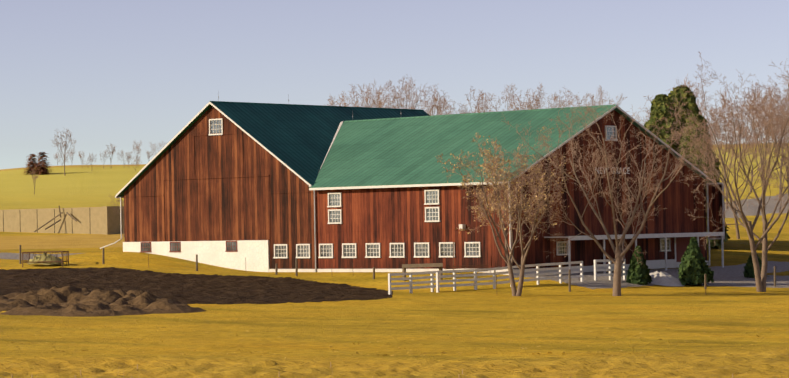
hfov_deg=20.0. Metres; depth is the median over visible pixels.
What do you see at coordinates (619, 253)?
tree
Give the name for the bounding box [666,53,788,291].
tree
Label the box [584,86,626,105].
tree
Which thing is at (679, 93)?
cedar
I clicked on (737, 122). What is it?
tree
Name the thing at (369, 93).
tree
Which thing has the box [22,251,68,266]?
hay feeder
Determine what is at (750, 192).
tree
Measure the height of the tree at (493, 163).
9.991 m
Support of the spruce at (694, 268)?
on the ground
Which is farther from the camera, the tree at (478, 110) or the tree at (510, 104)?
the tree at (510, 104)
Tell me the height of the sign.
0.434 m
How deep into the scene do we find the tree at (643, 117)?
213.02 m
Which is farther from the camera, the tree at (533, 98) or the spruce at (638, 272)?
the tree at (533, 98)
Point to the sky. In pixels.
(121, 74)
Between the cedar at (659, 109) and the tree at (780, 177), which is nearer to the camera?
the cedar at (659, 109)
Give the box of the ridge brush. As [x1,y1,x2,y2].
[53,152,73,163]
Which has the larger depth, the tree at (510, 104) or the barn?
the tree at (510, 104)
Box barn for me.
[100,92,724,274]
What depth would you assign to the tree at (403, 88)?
327.75 m
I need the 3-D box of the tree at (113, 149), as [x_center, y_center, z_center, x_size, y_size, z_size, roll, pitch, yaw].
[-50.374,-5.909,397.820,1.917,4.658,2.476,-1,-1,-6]
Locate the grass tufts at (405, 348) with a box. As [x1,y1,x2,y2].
[4,320,786,377]
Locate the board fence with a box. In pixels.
[388,259,625,294]
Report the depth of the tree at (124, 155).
399.22 m
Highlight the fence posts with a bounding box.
[19,245,775,292]
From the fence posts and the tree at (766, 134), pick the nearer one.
the fence posts
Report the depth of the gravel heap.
141.76 m
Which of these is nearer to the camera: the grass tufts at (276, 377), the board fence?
the grass tufts at (276, 377)
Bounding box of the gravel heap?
[650,271,684,286]
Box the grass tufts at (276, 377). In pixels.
[11,362,732,377]
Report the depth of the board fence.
134.67 m
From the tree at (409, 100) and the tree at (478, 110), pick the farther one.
the tree at (409, 100)
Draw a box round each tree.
[31,169,37,194]
[52,129,75,175]
[107,145,115,161]
[109,194,123,236]
[116,149,134,164]
[132,140,142,158]
[148,140,163,155]
[325,96,347,105]
[335,88,385,107]
[348,75,450,114]
[353,80,398,107]
[378,75,426,110]
[418,88,459,115]
[435,126,579,295]
[441,87,492,113]
[459,84,565,112]
[499,90,711,295]
[505,82,561,110]
[509,87,598,109]
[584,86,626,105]
[636,109,649,123]
[644,83,788,238]
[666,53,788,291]
[681,74,739,171]
[703,91,786,191]
[706,98,748,208]
[734,79,787,221]
[748,102,788,149]
[756,71,788,196]
[757,88,788,198]
[769,88,788,168]
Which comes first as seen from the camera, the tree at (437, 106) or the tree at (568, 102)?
the tree at (437, 106)
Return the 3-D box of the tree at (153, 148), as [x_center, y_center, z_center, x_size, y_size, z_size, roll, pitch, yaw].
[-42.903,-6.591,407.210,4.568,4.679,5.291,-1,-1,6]
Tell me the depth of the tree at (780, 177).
237.21 m
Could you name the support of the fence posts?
on the ground
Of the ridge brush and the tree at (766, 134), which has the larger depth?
the ridge brush
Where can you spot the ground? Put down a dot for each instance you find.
(731, 307)
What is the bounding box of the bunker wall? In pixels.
[0,205,123,234]
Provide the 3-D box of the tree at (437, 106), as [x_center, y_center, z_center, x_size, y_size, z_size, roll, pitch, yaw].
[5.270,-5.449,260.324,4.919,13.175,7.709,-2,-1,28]
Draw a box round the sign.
[595,167,629,173]
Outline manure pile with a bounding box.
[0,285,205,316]
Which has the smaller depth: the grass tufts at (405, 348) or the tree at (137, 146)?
the grass tufts at (405, 348)
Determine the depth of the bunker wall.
200.37 m
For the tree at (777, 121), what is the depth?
208.47 m
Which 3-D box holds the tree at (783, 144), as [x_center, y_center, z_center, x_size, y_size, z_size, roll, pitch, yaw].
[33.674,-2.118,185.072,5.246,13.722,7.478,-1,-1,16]
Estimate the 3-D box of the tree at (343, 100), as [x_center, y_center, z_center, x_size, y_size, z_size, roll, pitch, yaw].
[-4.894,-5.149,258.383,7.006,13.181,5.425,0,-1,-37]
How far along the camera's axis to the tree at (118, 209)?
191.53 m
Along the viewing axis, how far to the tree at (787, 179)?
197.62 m
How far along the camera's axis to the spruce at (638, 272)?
140.57 m
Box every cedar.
[23,154,38,173]
[33,152,52,174]
[645,94,683,153]
[668,85,729,240]
[679,114,728,248]
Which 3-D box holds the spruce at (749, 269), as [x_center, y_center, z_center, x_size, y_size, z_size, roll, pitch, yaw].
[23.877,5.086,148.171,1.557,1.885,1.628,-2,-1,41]
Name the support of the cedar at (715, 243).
on the ground
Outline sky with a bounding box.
[0,0,788,169]
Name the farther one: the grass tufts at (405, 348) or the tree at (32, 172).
the tree at (32, 172)
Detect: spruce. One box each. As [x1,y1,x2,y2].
[626,246,652,284]
[678,237,714,284]
[743,254,768,277]
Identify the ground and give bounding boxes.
[0,143,788,377]
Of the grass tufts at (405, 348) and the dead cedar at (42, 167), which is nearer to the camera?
the grass tufts at (405, 348)
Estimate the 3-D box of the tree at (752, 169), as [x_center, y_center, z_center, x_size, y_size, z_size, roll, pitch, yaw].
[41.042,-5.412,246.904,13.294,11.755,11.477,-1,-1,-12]
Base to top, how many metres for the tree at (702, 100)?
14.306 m
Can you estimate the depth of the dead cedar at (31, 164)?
355.61 m
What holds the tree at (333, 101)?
on the ground
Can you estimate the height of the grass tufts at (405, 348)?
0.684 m
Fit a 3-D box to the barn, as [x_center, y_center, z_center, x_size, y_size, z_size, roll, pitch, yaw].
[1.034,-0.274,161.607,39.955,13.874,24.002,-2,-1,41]
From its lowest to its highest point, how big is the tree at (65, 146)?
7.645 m

